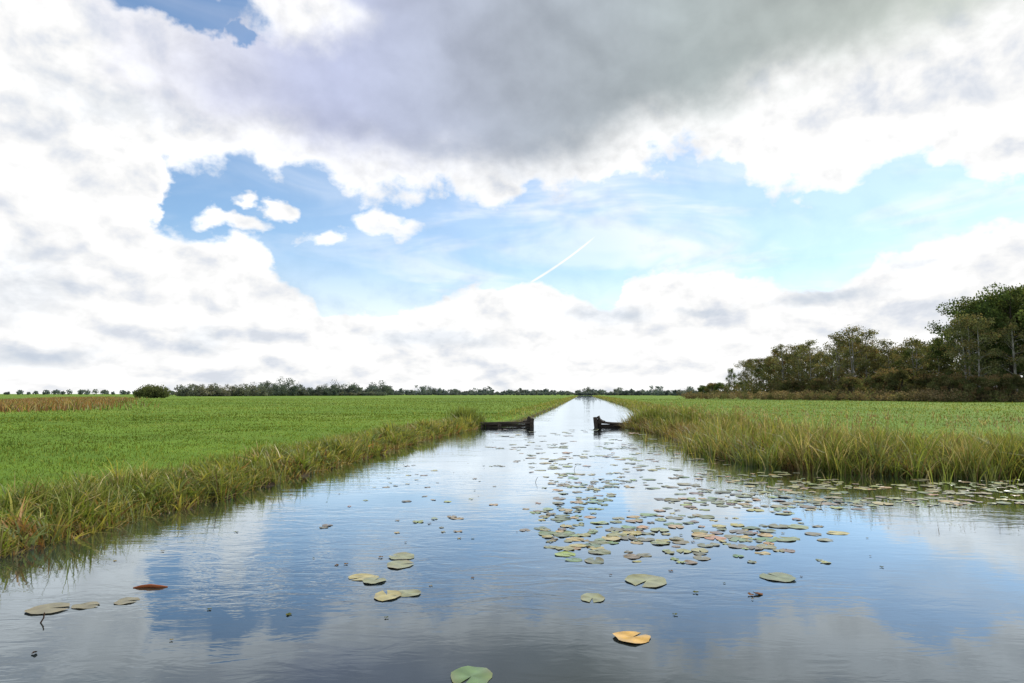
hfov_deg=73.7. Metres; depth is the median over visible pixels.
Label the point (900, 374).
willow bush
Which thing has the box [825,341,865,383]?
autumn alder tree
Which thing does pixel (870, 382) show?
willow bush
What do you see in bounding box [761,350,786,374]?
autumn alder tree
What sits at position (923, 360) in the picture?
autumn alder tree
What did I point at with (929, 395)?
bramble thicket
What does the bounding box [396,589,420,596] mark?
lily pad
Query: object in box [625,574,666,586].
lily pad
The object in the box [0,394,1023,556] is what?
ground
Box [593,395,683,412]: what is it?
canal edge grass
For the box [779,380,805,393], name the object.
willow bush
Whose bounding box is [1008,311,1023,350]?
alder tree
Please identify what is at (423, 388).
distant treeline
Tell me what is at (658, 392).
distant treeline
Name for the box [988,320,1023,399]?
birch tree
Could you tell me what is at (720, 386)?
willow bush
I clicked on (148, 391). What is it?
round bush
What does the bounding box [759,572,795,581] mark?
lily pad
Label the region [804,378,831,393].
willow bush
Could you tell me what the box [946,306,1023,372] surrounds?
alder tree
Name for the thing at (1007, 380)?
willow bush
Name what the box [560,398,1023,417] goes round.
meadow grass
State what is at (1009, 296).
alder tree
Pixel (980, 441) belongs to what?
reed bed
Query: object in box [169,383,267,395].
distant treeline
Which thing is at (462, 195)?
sky
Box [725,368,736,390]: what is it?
alder tree
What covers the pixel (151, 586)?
lily pad
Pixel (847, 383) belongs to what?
willow bush
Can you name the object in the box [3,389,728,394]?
distant treeline
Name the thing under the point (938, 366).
birch tree
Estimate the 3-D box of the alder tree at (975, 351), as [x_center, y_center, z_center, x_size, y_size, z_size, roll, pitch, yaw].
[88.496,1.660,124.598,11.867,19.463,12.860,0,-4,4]
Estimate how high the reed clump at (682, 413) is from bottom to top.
1.256 m
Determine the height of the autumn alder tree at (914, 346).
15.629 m
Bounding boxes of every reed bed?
[615,404,903,474]
[723,412,1023,478]
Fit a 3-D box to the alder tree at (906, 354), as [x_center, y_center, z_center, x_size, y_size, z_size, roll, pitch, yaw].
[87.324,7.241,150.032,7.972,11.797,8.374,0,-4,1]
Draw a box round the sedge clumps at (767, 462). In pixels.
[675,414,1023,478]
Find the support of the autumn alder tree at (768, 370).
on the ground at (397, 398)
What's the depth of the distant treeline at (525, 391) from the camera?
832.88 m
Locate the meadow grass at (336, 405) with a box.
[0,398,561,416]
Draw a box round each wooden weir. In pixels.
[477,416,533,427]
[593,415,622,426]
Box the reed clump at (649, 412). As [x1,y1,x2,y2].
[623,404,683,425]
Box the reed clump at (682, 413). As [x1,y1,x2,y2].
[646,404,723,426]
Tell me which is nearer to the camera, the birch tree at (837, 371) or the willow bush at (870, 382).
the willow bush at (870, 382)
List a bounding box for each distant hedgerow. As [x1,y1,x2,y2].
[174,391,386,395]
[390,391,684,395]
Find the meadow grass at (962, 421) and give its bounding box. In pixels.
[712,413,1023,458]
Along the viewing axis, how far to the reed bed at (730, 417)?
20.21 m
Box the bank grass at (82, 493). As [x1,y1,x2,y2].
[0,413,478,556]
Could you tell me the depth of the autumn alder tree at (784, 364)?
183.67 m
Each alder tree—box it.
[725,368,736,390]
[739,358,757,386]
[750,357,769,388]
[756,359,777,386]
[758,356,781,385]
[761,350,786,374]
[772,355,801,386]
[782,343,818,380]
[799,352,832,387]
[818,356,844,385]
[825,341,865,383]
[833,338,865,378]
[847,350,881,373]
[860,347,895,377]
[876,349,906,379]
[891,349,933,374]
[901,339,928,369]
[914,345,937,386]
[921,343,955,373]
[924,301,1007,400]
[933,341,962,372]
[940,294,1020,386]
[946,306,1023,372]
[962,282,1023,395]
[967,305,1023,399]
[996,284,1023,375]
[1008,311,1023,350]
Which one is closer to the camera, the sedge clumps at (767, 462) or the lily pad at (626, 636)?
the lily pad at (626, 636)
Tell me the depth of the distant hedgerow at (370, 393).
431.96 m
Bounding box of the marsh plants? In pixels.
[0,418,479,558]
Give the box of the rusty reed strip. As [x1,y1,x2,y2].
[0,396,159,413]
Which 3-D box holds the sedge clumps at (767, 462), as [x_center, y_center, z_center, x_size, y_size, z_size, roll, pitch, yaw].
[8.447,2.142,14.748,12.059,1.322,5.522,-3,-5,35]
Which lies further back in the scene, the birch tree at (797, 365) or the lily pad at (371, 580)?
the birch tree at (797, 365)
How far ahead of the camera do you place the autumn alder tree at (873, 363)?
151.15 m
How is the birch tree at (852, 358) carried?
on the ground at (397, 398)
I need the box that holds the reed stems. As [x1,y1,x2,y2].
[642,402,1021,467]
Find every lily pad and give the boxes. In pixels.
[24,602,69,613]
[71,601,99,608]
[114,597,139,604]
[133,584,167,587]
[348,573,378,579]
[362,577,386,583]
[374,590,401,600]
[387,560,412,567]
[389,552,413,558]
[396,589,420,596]
[451,666,492,682]
[581,593,604,602]
[613,631,650,642]
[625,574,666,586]
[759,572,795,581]
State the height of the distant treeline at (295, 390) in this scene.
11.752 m
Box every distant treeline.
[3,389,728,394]
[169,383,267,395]
[245,376,393,395]
[366,383,465,394]
[442,386,622,394]
[618,386,724,395]
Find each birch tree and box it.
[734,360,753,389]
[745,359,761,382]
[769,344,796,380]
[786,343,814,398]
[793,339,827,381]
[815,333,857,382]
[828,324,871,390]
[840,328,887,377]
[870,339,911,376]
[895,335,933,379]
[918,337,955,375]
[942,310,996,391]
[948,317,1002,401]
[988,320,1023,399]
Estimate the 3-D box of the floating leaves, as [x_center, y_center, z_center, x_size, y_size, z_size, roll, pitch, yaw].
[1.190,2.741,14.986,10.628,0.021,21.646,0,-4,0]
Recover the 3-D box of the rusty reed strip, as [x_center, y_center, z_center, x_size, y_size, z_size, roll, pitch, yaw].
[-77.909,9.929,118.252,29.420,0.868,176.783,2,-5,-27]
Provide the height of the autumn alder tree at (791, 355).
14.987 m
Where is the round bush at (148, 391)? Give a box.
[133,384,171,397]
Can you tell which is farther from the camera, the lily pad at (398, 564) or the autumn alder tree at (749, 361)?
the autumn alder tree at (749, 361)
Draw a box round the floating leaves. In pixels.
[31,450,882,653]
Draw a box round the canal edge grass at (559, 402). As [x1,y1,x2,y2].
[485,396,577,421]
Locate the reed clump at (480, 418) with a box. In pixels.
[445,404,492,427]
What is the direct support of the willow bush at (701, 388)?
on the ground at (397, 398)
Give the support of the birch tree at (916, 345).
on the ground at (397, 398)
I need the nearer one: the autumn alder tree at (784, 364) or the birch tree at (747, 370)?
the autumn alder tree at (784, 364)
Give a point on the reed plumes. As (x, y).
(832, 425)
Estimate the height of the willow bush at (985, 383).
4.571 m
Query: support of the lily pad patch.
on the water
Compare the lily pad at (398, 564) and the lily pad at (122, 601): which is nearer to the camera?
the lily pad at (122, 601)
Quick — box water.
[0,396,1023,682]
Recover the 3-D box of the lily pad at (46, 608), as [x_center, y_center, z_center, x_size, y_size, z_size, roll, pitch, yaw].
[-3.447,1.985,5.089,0.288,0.005,0.280,0,-4,0]
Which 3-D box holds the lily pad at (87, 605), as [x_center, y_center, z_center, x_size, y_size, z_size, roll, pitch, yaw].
[-3.223,1.996,5.165,0.197,0.008,0.167,0,-4,0]
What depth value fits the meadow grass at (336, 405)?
68.03 m
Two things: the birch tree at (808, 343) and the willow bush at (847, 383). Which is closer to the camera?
the willow bush at (847, 383)
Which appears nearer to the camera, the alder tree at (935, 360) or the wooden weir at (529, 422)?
the wooden weir at (529, 422)
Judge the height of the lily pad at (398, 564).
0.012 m
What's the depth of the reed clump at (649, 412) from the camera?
31.38 m
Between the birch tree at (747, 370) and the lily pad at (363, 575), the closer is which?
the lily pad at (363, 575)
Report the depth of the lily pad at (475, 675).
3.89 m
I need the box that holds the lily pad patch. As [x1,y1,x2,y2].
[319,429,1023,563]
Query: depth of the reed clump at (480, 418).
32.76 m
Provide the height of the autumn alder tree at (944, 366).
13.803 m
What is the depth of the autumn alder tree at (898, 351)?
158.52 m
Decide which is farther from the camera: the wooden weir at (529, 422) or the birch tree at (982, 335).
the birch tree at (982, 335)
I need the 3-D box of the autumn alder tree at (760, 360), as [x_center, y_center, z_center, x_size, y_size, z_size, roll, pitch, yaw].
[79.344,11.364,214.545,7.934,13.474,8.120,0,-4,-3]
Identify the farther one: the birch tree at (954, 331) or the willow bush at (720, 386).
the willow bush at (720, 386)
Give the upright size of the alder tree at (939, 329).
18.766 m
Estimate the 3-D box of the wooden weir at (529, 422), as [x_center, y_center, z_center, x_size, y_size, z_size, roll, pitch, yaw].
[-0.327,4.058,32.853,2.779,0.938,0.693,0,-4,-3]
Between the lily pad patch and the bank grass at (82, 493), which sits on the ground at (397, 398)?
the bank grass at (82, 493)
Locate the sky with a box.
[0,0,1023,393]
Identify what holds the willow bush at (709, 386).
on the ground at (397, 398)
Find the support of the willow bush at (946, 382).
on the ground at (397, 398)
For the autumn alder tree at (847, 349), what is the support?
on the ground at (397, 398)
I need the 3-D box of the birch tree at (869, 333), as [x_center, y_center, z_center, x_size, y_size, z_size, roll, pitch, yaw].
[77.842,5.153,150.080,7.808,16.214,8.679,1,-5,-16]
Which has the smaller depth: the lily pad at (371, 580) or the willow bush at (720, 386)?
the lily pad at (371, 580)
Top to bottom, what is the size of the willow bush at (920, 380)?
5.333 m
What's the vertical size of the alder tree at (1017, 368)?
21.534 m
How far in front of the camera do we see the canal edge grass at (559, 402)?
58.57 m
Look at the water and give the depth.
5.84 m
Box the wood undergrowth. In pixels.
[718,367,1023,400]
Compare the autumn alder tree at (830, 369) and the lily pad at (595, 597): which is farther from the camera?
the autumn alder tree at (830, 369)
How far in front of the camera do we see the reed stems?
16.33 m
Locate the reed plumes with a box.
[631,402,1022,436]
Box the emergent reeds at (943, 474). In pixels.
[642,427,1023,484]
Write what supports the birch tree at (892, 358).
on the ground at (397, 398)
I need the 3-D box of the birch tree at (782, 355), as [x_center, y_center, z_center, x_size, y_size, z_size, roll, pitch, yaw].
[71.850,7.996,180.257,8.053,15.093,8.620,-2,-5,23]
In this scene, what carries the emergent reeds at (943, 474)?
on the ground at (397, 398)
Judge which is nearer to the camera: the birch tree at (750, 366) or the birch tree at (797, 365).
the birch tree at (797, 365)
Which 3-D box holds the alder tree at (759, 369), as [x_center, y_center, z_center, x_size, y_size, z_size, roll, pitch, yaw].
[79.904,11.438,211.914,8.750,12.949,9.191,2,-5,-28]
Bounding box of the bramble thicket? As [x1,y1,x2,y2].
[676,387,1023,401]
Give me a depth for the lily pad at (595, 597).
5.37 m
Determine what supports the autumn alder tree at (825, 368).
on the ground at (397, 398)
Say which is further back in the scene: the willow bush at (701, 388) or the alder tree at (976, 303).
the willow bush at (701, 388)
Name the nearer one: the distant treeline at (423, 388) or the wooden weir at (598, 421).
the wooden weir at (598, 421)
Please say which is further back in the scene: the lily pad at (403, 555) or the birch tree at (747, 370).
the birch tree at (747, 370)
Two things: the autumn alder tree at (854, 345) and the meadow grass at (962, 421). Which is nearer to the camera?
the meadow grass at (962, 421)
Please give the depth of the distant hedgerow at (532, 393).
574.90 m
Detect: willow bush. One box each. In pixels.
[697,385,708,393]
[704,382,719,393]
[713,382,729,392]
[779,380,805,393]
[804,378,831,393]
[834,376,866,399]
[862,375,901,395]
[874,367,925,400]
[911,373,948,392]
[926,373,971,393]
[957,375,999,401]
[987,373,1023,401]
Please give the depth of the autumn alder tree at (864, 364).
157.76 m
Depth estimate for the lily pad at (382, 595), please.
5.41 m
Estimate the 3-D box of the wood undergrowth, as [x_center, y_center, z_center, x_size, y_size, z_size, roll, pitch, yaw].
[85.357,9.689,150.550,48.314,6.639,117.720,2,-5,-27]

